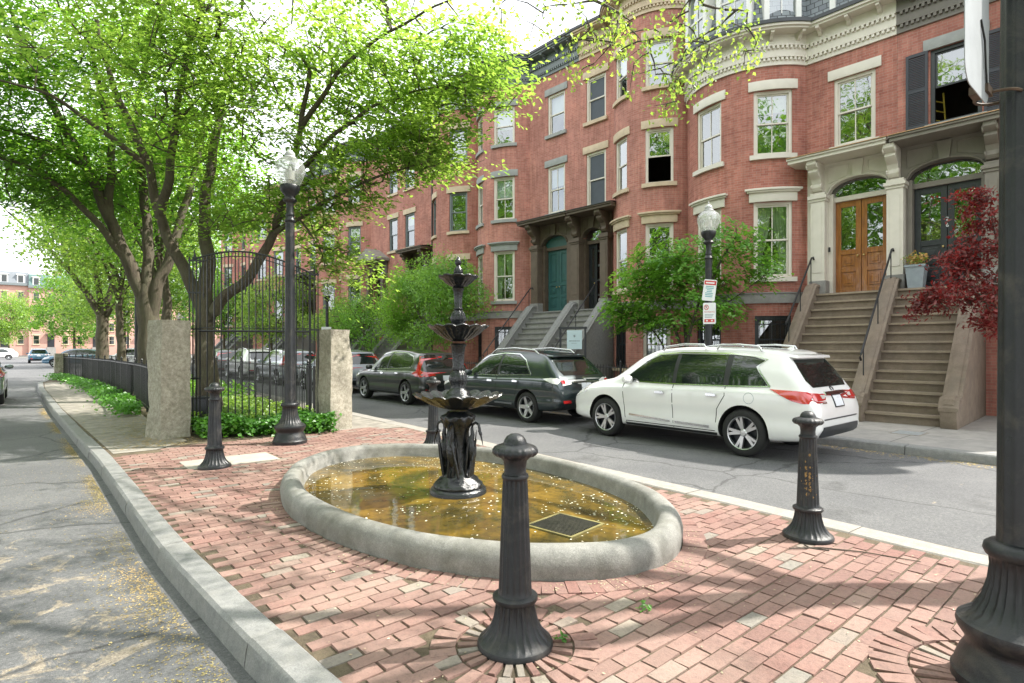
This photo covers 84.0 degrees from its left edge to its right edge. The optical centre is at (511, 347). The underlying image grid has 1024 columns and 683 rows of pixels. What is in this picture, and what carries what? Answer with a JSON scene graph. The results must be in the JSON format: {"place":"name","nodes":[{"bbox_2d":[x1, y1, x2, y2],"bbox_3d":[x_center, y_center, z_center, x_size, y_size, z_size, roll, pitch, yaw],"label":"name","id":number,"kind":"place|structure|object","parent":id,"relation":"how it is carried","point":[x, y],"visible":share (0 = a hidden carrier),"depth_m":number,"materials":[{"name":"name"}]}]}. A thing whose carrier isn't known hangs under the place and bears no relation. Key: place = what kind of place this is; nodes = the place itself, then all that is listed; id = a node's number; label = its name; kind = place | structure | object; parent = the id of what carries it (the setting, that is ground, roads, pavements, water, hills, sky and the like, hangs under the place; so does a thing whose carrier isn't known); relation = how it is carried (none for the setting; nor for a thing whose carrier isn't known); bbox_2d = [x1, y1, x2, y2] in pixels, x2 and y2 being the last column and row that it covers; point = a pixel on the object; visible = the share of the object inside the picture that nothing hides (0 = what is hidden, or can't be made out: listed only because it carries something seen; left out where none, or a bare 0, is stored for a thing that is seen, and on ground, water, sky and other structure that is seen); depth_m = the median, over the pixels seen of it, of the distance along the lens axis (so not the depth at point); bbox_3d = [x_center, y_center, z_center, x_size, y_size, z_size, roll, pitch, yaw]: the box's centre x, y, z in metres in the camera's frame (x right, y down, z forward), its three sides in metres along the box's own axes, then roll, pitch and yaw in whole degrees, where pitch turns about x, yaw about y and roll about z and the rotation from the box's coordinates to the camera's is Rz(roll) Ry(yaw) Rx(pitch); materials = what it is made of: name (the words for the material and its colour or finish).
{"place":"outdoors","nodes":[
{"label":"outdoors","id":0,"kind":"place"},
{"bbox_2d":[17,354,191,357],"bbox_3d":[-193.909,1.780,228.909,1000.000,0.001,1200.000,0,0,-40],"label":"ground","id":1,"kind":"structure","parent":0,"point":[22,356],"depth_m":119.16,"materials":[{"name":"grey asphalt"}]},
{"bbox_2d":[0,271,28,354],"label":"apartment block","id":2,"kind":"structure","parent":1,"relation":"on","point":[12,281],"depth_m":121.21,"materials":[{"name":"brick"}]},
{"bbox_2d":[0,290,45,348],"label":"distant tree","id":3,"kind":"object","parent":1,"relation":"on","point":[16,321],"visible":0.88,"depth_m":104.20,"materials":[{"name":"green plant"}]},
{"bbox_2d":[28,271,72,354],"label":"apartment block","id":4,"kind":"structure","parent":1,"relation":"on","point":[40,338],"depth_m":123.42,"materials":[{"name":"brick"}]},
{"bbox_2d":[72,283,220,354],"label":"apartment block","id":5,"kind":"structure","parent":1,"relation":"on","point":[112,341],"depth_m":134.03,"materials":[{"name":"beige brick"}]},
{"bbox_2d":[297,379,995,465],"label":"kerb","id":6,"kind":"structure","parent":1,"relation":"on","point":[985,458],"depth_m":9.14,"materials":[{"name":"concrete"}]},
{"bbox_2d":[45,382,186,453],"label":"path","id":7,"kind":"structure","parent":0,"point":[70,401],"depth_m":12.26,"materials":[{"name":"concrete"}]},
{"bbox_2d":[75,405,223,448],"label":"fallen leaves","id":8,"kind":"object","parent":7,"relation":"on","point":[140,435],"visible":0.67,"depth_m":10.02,"materials":[{"name":"green plant"}]},
{"bbox_2d":[145,320,190,439],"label":"granite pillar","id":9,"kind":"structure","parent":7,"relation":"on","point":[168,351],"depth_m":9.98,"materials":[{"name":"grey stone"}]},
{"bbox_2d":[263,177,333,350],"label":"row house","id":10,"kind":"structure","parent":0,"point":[299,263],"depth_m":42.96,"materials":[{"name":"red brick"}]},
{"bbox_2d":[0,0,602,280],"label":"sky","id":11,"kind":"structure","parent":0,"point":[7,260],"materials":[{"name":"white"}]},
{"bbox_2d":[220,390,400,429],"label":"path","id":12,"kind":"structure","parent":0,"point":[358,422],"depth_m":11.93,"materials":[{"name":"concrete"}]},
{"bbox_2d":[190,393,313,426],"bbox_3d":[-6.600,1.412,13.279,2.590,0.392,5.284,0,0,-40],"label":"ground cover","id":13,"kind":"object","parent":12,"relation":"on","point":[245,405],"visible":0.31,"depth_m":12.99,"materials":[{"name":"green plant"}]},
{"bbox_2d":[315,329,352,430],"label":"granite pillar","id":14,"kind":"structure","parent":12,"relation":"on","point":[335,375],"depth_m":11.08,"materials":[{"name":"grey stone"}]},
{"bbox_2d":[0,358,995,682],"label":"road","id":15,"kind":"structure","parent":0,"point":[942,502],"depth_m":6.16,"materials":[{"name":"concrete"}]},
{"bbox_2d":[0,362,13,403],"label":"suv car","id":16,"kind":"object","parent":15,"relation":"on","point":[3,385],"visible":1,"depth_m":17.29,"materials":[{"name":"silver metal"}]},
{"bbox_2d":[18,262,115,348],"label":"distant tree","id":17,"kind":"object","parent":15,"relation":"on","point":[84,336],"visible":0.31,"depth_m":64.87,"materials":[{"name":"green plant"}]},
{"bbox_2d":[41,348,95,366],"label":"suv car","id":18,"kind":"object","parent":15,"relation":"on","point":[72,352],"visible":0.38,"depth_m":52.09,"materials":[{"name":"blue paint"}]},
{"bbox_2d":[0,111,154,358],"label":"street tree","id":19,"kind":"object","parent":15,"relation":"on","point":[101,333],"visible":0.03,"depth_m":29.74,"materials":[{"name":"green plant"}]},
{"bbox_2d":[0,405,229,682],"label":"fallen leaves","id":20,"kind":"object","parent":15,"relation":"on","point":[124,540],"visible":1,"depth_m":3.95,"materials":[{"name":"yellow plant"}]},
{"bbox_2d":[32,224,198,344],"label":"distant tree","id":21,"kind":"object","parent":15,"relation":"on","point":[87,311],"visible":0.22,"depth_m":48.95,"materials":[{"name":"green plant"}]},
{"bbox_2d":[0,0,296,395],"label":"street tree","id":22,"kind":"object","parent":15,"relation":"on","point":[146,285],"visible":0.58,"depth_m":15.79,"materials":[{"name":"green plant"}]},
{"bbox_2d":[37,379,341,682],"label":"kerb","id":23,"kind":"structure","parent":15,"relation":"on","point":[259,645],"depth_m":3.74,"materials":[{"name":"stone"}]},
{"bbox_2d":[226,348,270,379],"bbox_3d":[-14.714,0.847,32.067,2.210,1.736,4.782,0,0,-40],"label":"suv car","id":24,"kind":"object","parent":15,"relation":"on","point":[245,358],"visible":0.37,"depth_m":30.77,"materials":[{"name":"silver metal"}]},
{"bbox_2d":[0,0,551,410],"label":"street tree","id":25,"kind":"object","parent":15,"relation":"on","point":[412,93],"visible":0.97,"depth_m":11.53,"materials":[{"name":"green plant"}]},
{"bbox_2d":[257,349,315,384],"bbox_3d":[-11.033,0.880,27.800,2.220,1.670,4.711,0,0,-40],"label":"suv car","id":26,"kind":"object","parent":15,"relation":"on","point":[279,356],"visible":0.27,"depth_m":26.38,"materials":[{"name":"silver metal"}]},
{"bbox_2d":[298,349,378,388],"bbox_3d":[-7.117,0.880,23.254,2.220,1.670,4.711,0,0,-40],"label":"suv car","id":27,"kind":"object","parent":15,"relation":"on","point":[361,359],"visible":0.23,"depth_m":21.79,"materials":[{"name":"silver metal"}]},
{"bbox_2d":[356,349,466,404],"bbox_3d":[-3.448,0.880,18.892,2.220,1.670,4.711,0,0,-40],"label":"suv car","id":28,"kind":"object","parent":15,"relation":"on","point":[405,374],"visible":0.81,"depth_m":17.46,"materials":[{"name":"grey paint"}]},
{"bbox_2d":[444,347,606,421],"bbox_3d":[0.166,0.847,14.687,2.210,1.736,4.782,0,0,-40],"label":"suv car","id":29,"kind":"object","parent":15,"relation":"on","point":[532,384],"visible":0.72,"depth_m":13.23,"materials":[{"name":"green paint"}]},
{"bbox_2d":[230,387,988,566],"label":"kerb","id":30,"kind":"structure","parent":15,"relation":"on","point":[927,547],"depth_m":5.46,"materials":[{"name":"stone"}]},
{"bbox_2d":[490,0,768,130],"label":"overhanging tree","id":31,"kind":"object","parent":15,"relation":"on","point":[616,32],"visible":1,"depth_m":8.20,"materials":[{"name":"green plant"}]},
{"bbox_2d":[576,343,858,456],"bbox_3d":[3.468,0.814,10.604,2.265,1.803,4.925,0,0,-40],"label":"suv car","id":32,"kind":"object","parent":15,"relation":"on","point":[751,400],"visible":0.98,"depth_m":9.26,"materials":[{"name":"white paint"}]},
{"bbox_2d":[43,379,987,682],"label":"island ground","id":33,"kind":"structure","parent":0,"point":[343,669],"depth_m":3.59,"materials":[{"name":"red brick"}]},
{"bbox_2d":[39,372,143,416],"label":"hedge plants","id":34,"kind":"object","parent":33,"relation":"on","point":[120,400],"visible":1,"depth_m":16.58,"materials":[{"name":"green plant"}]},
{"bbox_2d":[63,353,148,411],"bbox_3d":[-14.612,0.925,20.331,0.725,1.310,25.775,0,0,-42],"label":"park fence","id":35,"kind":"object","parent":33,"relation":"on","point":[127,376],"visible":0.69,"depth_m":19.86,"materials":[{"name":"black metal"}]},
{"bbox_2d":[0,143,240,360],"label":"park tree","id":36,"kind":"object","parent":33,"relation":"on","point":[72,257],"visible":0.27,"depth_m":25.59,"materials":[{"name":"green plant"}]},
{"bbox_2d":[0,85,283,319],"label":"park tree","id":37,"kind":"object","parent":33,"relation":"on","point":[159,253],"visible":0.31,"depth_m":20.05,"materials":[{"name":"green plant"}]},
{"bbox_2d":[73,355,315,411],"bbox_3d":[-12.725,0.915,21.790,27.065,1.330,2.587,0,0,43],"label":"park fence","id":38,"kind":"object","parent":33,"relation":"on","point":[245,363],"visible":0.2,"depth_m":15.79,"materials":[{"name":"black metal"}]},
{"bbox_2d":[190,374,253,397],"bbox_3d":[-14.672,1.283,22.961,2.631,0.661,20.070,0,0,-40],"label":"ground cover","id":39,"kind":"object","parent":33,"relation":"on","point":[231,392],"visible":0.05,"depth_m":16.68,"materials":[{"name":"green plant"}]},
{"bbox_2d":[180,452,279,469],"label":"paving slab","id":40,"kind":"structure","parent":33,"relation":"on","point":[240,459],"depth_m":8.04,"materials":[{"name":"grey concrete"}]},
{"bbox_2d":[188,249,318,432],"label":"iron gate","id":41,"kind":"structure","parent":33,"relation":"on","point":[194,258],"depth_m":10.85,"materials":[{"name":"black metal"}]},
{"bbox_2d":[191,408,341,437],"bbox_3d":[-4.587,1.371,10.546,2.690,0.467,1.510,0,0,-22],"label":"ivy","id":42,"kind":"object","parent":33,"relation":"on","point":[242,424],"visible":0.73,"depth_m":10.27,"materials":[{"name":"green plant"}]},
{"bbox_2d":[950,0,1023,682],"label":"street lamp","id":43,"kind":"object","parent":33,"relation":"on","point":[989,648],"visible":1,"depth_m":2.60,"materials":[{"name":"metal"}]},
{"bbox_2d":[964,0,1022,105],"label":"street sign","id":44,"kind":"object","parent":43,"relation":"attached to","point":[976,39],"visible":0.87,"depth_m":2.48,"materials":[{"name":"metal"}]},
{"bbox_2d":[468,29,626,364],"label":"row house","id":45,"kind":"structure","parent":0,"point":[535,241],"depth_m":23.90,"materials":[{"name":"red brick"}]},
{"bbox_2d":[487,241,519,304],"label":"window","id":46,"kind":"structure","parent":45,"relation":"in","point":[500,257],"depth_m":24.64,"materials":[{"name":"beige paint"}]},
{"bbox_2d":[491,169,517,223],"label":"window","id":47,"kind":"structure","parent":45,"relation":"in","point":[504,187],"depth_m":24.63,"materials":[{"name":"beige paint"}]},
{"bbox_2d":[491,99,517,148],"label":"window","id":48,"kind":"structure","parent":45,"relation":"in","point":[505,124],"depth_m":24.63,"materials":[{"name":"beige paint"}]},
{"bbox_2d":[548,250,558,310],"bbox_3d":[1.717,-2.765,23.668,0.145,2.550,0.598,0,0,-43],"label":"door leaf","id":49,"kind":"structure","parent":45,"relation":"in","point":[553,256],"depth_m":23.69,"materials":[{"name":"teal paint"}]},
{"bbox_2d":[545,155,566,214],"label":"window","id":50,"kind":"structure","parent":45,"relation":"in","point":[556,174],"depth_m":23.39,"materials":[{"name":"beige paint"}]},
{"bbox_2d":[545,81,566,139],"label":"window","id":51,"kind":"structure","parent":45,"relation":"in","point":[556,102],"depth_m":23.38,"materials":[{"name":"beige paint"}]},
{"bbox_2d":[559,249,566,310],"bbox_3d":[2.134,-2.765,23.219,0.145,2.550,0.598,0,0,-43],"label":"door leaf","id":52,"kind":"structure","parent":45,"relation":"in","point":[562,253],"depth_m":23.32,"materials":[{"name":"teal paint"}]},
{"bbox_2d":[113,427,987,682],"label":"brick pavement","id":53,"kind":"structure","parent":0,"point":[885,653],"depth_m":3.59,"materials":[{"name":"brick"}]},
{"bbox_2d":[197,382,231,469],"bbox_3d":[-3.944,1.017,7.550,0.404,1.126,0.404,0,0,-2],"label":"bollard","id":54,"kind":"object","parent":53,"relation":"on","point":[215,459],"visible":1,"depth_m":7.48,"materials":[{"name":"metal"}]},
{"bbox_2d":[272,147,306,445],"bbox_3d":[-3.693,-0.890,9.466,0.544,4.940,0.544,0,0,33],"label":"street lamp","id":55,"kind":"object","parent":53,"relation":"on","point":[289,427],"visible":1,"depth_m":9.39,"materials":[{"name":"metal"}]},
{"bbox_2d":[423,376,441,443],"bbox_3d":[-1.256,1.017,9.079,0.404,1.126,0.404,0,0,25],"label":"bollard","id":56,"kind":"object","parent":53,"relation":"on","point":[433,382],"visible":0.69,"depth_m":9.01,"materials":[{"name":"metal"}]},
{"bbox_2d":[280,443,682,581],"bbox_3d":[-0.595,1.496,6.044,3.228,0.268,5.124,0,0,-40],"label":"fountain basin","id":57,"kind":"object","parent":53,"relation":"in","point":[659,544],"visible":0.76,"depth_m":4.29,"materials":[{"name":"stone"}]},
{"bbox_2d":[304,456,653,542],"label":"water","id":58,"kind":"structure","parent":57,"relation":"in","point":[461,518],"depth_m":5.67,"materials":[{"name":"liquid"}]},
{"bbox_2d":[412,256,502,499],"bbox_3d":[-0.571,0.285,6.043,0.955,2.530,0.968,0,0,-40],"label":"fountain","id":59,"kind":"object","parent":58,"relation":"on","point":[458,479],"visible":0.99,"depth_m":5.93,"materials":[{"name":"black metal"}]},
{"bbox_2d":[529,512,604,538],"bbox_3d":[0.456,1.524,4.908,0.494,0.018,0.494,0,0,42],"label":"drain grate","id":60,"kind":"object","parent":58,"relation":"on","point":[565,525],"visible":0.85,"depth_m":4.87,"materials":[{"name":"metal"}]},
{"bbox_2d":[477,433,552,665],"bbox_3d":[0.017,1.017,3.028,0.404,1.126,0.404,0,0,28],"label":"bollard","id":61,"kind":"object","parent":53,"relation":"on","point":[514,633],"visible":1,"depth_m":2.96,"materials":[{"name":"metal"}]},
{"bbox_2d":[211,433,970,682],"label":"fallen petals","id":62,"kind":"object","parent":53,"relation":"on","point":[550,585],"visible":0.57,"depth_m":3.95,"materials":[{"name":"plant"}]},
{"bbox_2d":[782,411,834,544],"bbox_3d":[2.473,1.053,4.755,0.392,1.055,0.392,0,0,-40],"label":"bollard","id":63,"kind":"object","parent":53,"relation":"on","point":[806,525],"visible":1,"depth_m":4.69,"materials":[{"name":"metal"}]},
{"bbox_2d":[671,0,908,421],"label":"row house","id":64,"kind":"structure","parent":0,"point":[807,167],"depth_m":16.11,"materials":[{"name":"red brick"}]},
{"bbox_2d":[689,193,727,286],"bbox_3d":[6.024,-3.220,17.401,0.475,2.660,1.501,0,0,-26],"label":"window","id":65,"kind":"structure","parent":64,"relation":"in","point":[716,201],"depth_m":17.42,"materials":[{"name":"beige paint"}]},
{"bbox_2d":[693,90,725,176],"bbox_3d":[6.016,-6.515,17.399,0.301,2.250,1.290,0,0,-26],"label":"window","id":66,"kind":"structure","parent":64,"relation":"in","point":[720,95],"depth_m":17.45,"materials":[{"name":"beige paint"}]},
{"bbox_2d":[748,78,797,160],"bbox_3d":[7.464,-6.515,16.278,0.831,2.250,1.107,0,0,-43],"label":"window","id":67,"kind":"structure","parent":64,"relation":"in","point":[779,101],"depth_m":16.30,"materials":[{"name":"beige paint"}]},
{"bbox_2d":[755,316,790,347],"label":"window","id":68,"kind":"structure","parent":64,"relation":"in","point":[759,318],"depth_m":16.35,"materials":[{"name":"paint"}]},
{"bbox_2d":[745,186,802,281],"bbox_3d":[7.460,-3.220,16.284,1.547,2.660,0.477,0,0,12],"label":"window","id":69,"kind":"structure","parent":64,"relation":"in","point":[781,212],"depth_m":16.34,"materials":[{"name":"beige paint"}]},
{"bbox_2d":[836,199,861,292],"bbox_3d":[9.231,-2.765,15.631,0.145,2.550,0.623,0,0,-43],"label":"door leaf","id":70,"kind":"structure","parent":64,"relation":"in","point":[848,262],"depth_m":15.63,"materials":[{"name":"brown wood"}]},
{"bbox_2d":[828,55,881,148],"bbox_3d":[9.240,-6.515,15.346,0.240,2.250,1.280,0,0,-43],"label":"window","id":71,"kind":"structure","parent":64,"relation":"in","point":[874,62],"depth_m":15.37,"materials":[{"name":"beige paint"}]},
{"bbox_2d":[862,195,885,290],"bbox_3d":[9.666,-2.765,15.164,0.145,2.550,0.623,0,0,-43],"label":"door leaf","id":72,"kind":"structure","parent":64,"relation":"in","point":[873,258],"depth_m":15.23,"materials":[{"name":"brown wood"}]},
{"bbox_2d":[834,416,996,452],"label":"sidewalk","id":73,"kind":"structure","parent":0,"point":[979,435],"depth_m":10.28,"materials":[{"name":"concrete"}]},
{"bbox_2d":[126,218,220,357],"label":"distant tree","id":74,"kind":"object","parent":73,"relation":"on","point":[186,301],"visible":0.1,"depth_m":56.65,"materials":[{"name":"green plant"}]},
{"bbox_2d":[178,268,260,348],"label":"yard tree","id":75,"kind":"object","parent":73,"relation":"on","point":[224,311],"visible":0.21,"depth_m":44.86,"materials":[{"name":"green plant"}]},
{"bbox_2d":[215,212,264,348],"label":"row house","id":76,"kind":"structure","parent":73,"relation":"on","point":[218,344],"depth_m":51.76,"materials":[{"name":"brick"}]},
{"bbox_2d":[225,193,268,349],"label":"row house","id":77,"kind":"structure","parent":73,"relation":"on","point":[245,339],"depth_m":46.85,"materials":[{"name":"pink brick"}]},
{"bbox_2d":[226,271,315,350],"bbox_3d":[-16.036,-1.865,38.091,5.585,6.913,5.612,0,0,-13],"label":"yard tree","id":78,"kind":"object","parent":73,"relation":"on","point":[266,314],"visible":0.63,"depth_m":37.67,"materials":[{"name":"green plant"}]},
{"bbox_2d":[274,156,340,353],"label":"row house","id":79,"kind":"structure","parent":73,"relation":"on","point":[322,301],"depth_m":37.38,"materials":[{"name":"brick"}]},
{"bbox_2d":[295,292,372,341],"bbox_3d":[-10.001,-0.844,32.482,4.376,4.884,4.348,0,0,-40],"label":"yard tree","id":80,"kind":"object","parent":73,"relation":"on","point":[322,321],"visible":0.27,"depth_m":32.06,"materials":[{"name":"green plant"}]},
{"bbox_2d":[322,292,392,352],"bbox_3d":[-7.688,-0.738,29.764,3.758,4.670,3.915,0,0,23],"label":"yard tree","id":81,"kind":"object","parent":73,"relation":"on","point":[351,326],"visible":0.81,"depth_m":29.03,"materials":[{"name":"green plant"}]},
{"bbox_2d":[332,126,402,351],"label":"row house","id":82,"kind":"structure","parent":73,"relation":"on","point":[386,242],"depth_m":33.88,"materials":[{"name":"red brick"}]},
{"bbox_2d":[361,243,504,353],"bbox_3d":[-3.901,-1.527,25.194,3.595,6.238,8.081,0,0,-40],"label":"feathery maple","id":83,"kind":"object","parent":73,"relation":"on","point":[424,280],"visible":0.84,"depth_m":24.51,"materials":[{"name":"green plant"}]},
{"bbox_2d":[372,83,512,369],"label":"row house","id":84,"kind":"structure","parent":73,"relation":"on","point":[446,218],"depth_m":27.58,"materials":[{"name":"brick"}]},
{"bbox_2d":[446,185,469,234],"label":"window","id":85,"kind":"structure","parent":84,"relation":"in","point":[463,190],"depth_m":26.96,"materials":[{"name":"grey paint"}]},
{"bbox_2d":[549,0,719,378],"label":"row house","id":86,"kind":"structure","parent":73,"relation":"on","point":[652,196],"depth_m":20.16,"materials":[{"name":"red brick"}]},
{"bbox_2d":[558,327,586,357],"bbox_3d":[2.058,0.430,19.297,0.980,2.300,0.106,0,0,19],"label":"practice sign","id":87,"kind":"object","parent":86,"relation":"attached to","point":[574,339],"visible":0.81,"depth_m":19.23,"materials":[{"name":"grey paint"}]},
{"bbox_2d":[589,244,597,308],"bbox_3d":[3.137,-2.765,22.149,0.145,2.550,0.398,0,0,-43],"label":"door leaf","id":88,"kind":"structure","parent":86,"relation":"in","point":[594,246],"depth_m":22.15,"materials":[{"name":"grey paint"}]},
{"bbox_2d":[583,140,608,204],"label":"window","id":89,"kind":"structure","parent":86,"relation":"in","point":[596,161],"depth_m":21.86,"materials":[{"name":"beige paint"}]},
{"bbox_2d":[583,62,608,126],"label":"window","id":90,"kind":"structure","parent":86,"relation":"in","point":[596,102],"depth_m":21.82,"materials":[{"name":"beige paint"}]},
{"bbox_2d":[610,215,630,294],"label":"window","id":91,"kind":"structure","parent":86,"relation":"in","point":[622,222],"depth_m":20.15,"materials":[{"name":"beige paint"}]},
{"bbox_2d":[612,126,629,198],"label":"window","id":92,"kind":"structure","parent":86,"relation":"in","point":[625,131],"depth_m":20.22,"materials":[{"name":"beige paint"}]},
{"bbox_2d":[612,39,629,108],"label":"window","id":93,"kind":"structure","parent":86,"relation":"in","point":[620,98],"depth_m":20.30,"materials":[{"name":"beige paint"}]},
{"bbox_2d":[643,321,669,357],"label":"window","id":94,"kind":"structure","parent":86,"relation":"in","point":[647,345],"depth_m":19.25,"materials":[{"name":"white glass"}]},
{"bbox_2d":[637,210,681,291],"bbox_3d":[4.921,-3.220,19.001,1.429,2.660,0.382,0,0,18],"label":"window","id":95,"kind":"structure","parent":86,"relation":"in","point":[660,216],"depth_m":18.98,"materials":[{"name":"beige paint"}]},
{"bbox_2d":[641,117,677,188],"bbox_3d":[4.931,-6.515,19.040,1.207,2.250,0.302,0,0,18],"label":"window","id":96,"kind":"structure","parent":86,"relation":"in","point":[661,121],"depth_m":19.01,"materials":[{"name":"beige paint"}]},
{"bbox_2d":[641,27,677,91],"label":"window","id":97,"kind":"structure","parent":86,"relation":"in","point":[662,58],"depth_m":19.13,"materials":[{"name":"beige paint"}]},
{"bbox_2d":[592,215,793,348],"bbox_3d":[4.876,-1.024,16.316,2.814,5.244,6.019,0,0,-40],"label":"dogwood","id":98,"kind":"object","parent":73,"relation":"on","point":[653,283],"visible":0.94,"depth_m":16.16,"materials":[{"name":"green plant"}]},
{"bbox_2d":[701,201,715,345],"bbox_3d":[4.302,-0.740,12.451,0.544,4.940,0.544,0,0,4],"label":"street lamp","id":99,"kind":"object","parent":73,"relation":"on","point":[708,235],"visible":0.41,"depth_m":12.39,"materials":[{"name":"metal"}]},
{"bbox_2d":[703,303,715,323],"bbox_3d":[4.303,-0.750,12.407,0.262,0.460,0.207,0,0,18],"label":"parking sign","id":100,"kind":"object","parent":99,"relation":"attached to","point":[709,313],"visible":1,"depth_m":12.31,"materials":[{"name":"white metal"}]},
{"bbox_2d":[896,185,998,342],"bbox_3d":[9.155,-0.804,10.740,3.226,4.781,1.589,0,0,23],"label":"red maple","id":101,"kind":"object","parent":73,"relation":"on","point":[933,295],"visible":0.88,"depth_m":10.85,"materials":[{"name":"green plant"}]},
{"bbox_2d":[864,0,999,429],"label":"row house","id":102,"kind":"structure","parent":0,"point":[937,370],"depth_m":13.55,"materials":[{"name":"brick"}]},
{"bbox_2d":[901,250,929,287],"bbox_3d":[9.925,-1.932,13.980,0.598,0.924,0.608,0,0,-43],"label":"planter","id":103,"kind":"object","parent":102,"relation":"on","point":[916,275],"visible":0.98,"depth_m":13.85,"materials":[{"name":"metal"}]},
{"bbox_2d":[915,185,946,286],"bbox_3d":[10.496,-2.765,14.278,0.145,2.550,0.668,0,0,-43],"label":"door leaf","id":104,"kind":"structure","parent":102,"relation":"in","point":[931,247],"depth_m":14.27,"materials":[{"name":"grey paint"}]},
{"bbox_2d":[923,20,989,125],"bbox_3d":[10.728,-6.515,13.755,0.240,2.250,1.280,0,0,-43],"label":"window","id":105,"kind":"structure","parent":102,"relation":"in","point":[958,35],"depth_m":13.97,"materials":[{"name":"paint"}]},
{"bbox_2d":[948,179,980,281],"bbox_3d":[10.960,-2.765,13.781,0.145,2.550,0.668,0,0,-43],"label":"door leaf","id":106,"kind":"structure","parent":102,"relation":"in","point":[952,187],"depth_m":13.96,"materials":[{"name":"grey paint"}]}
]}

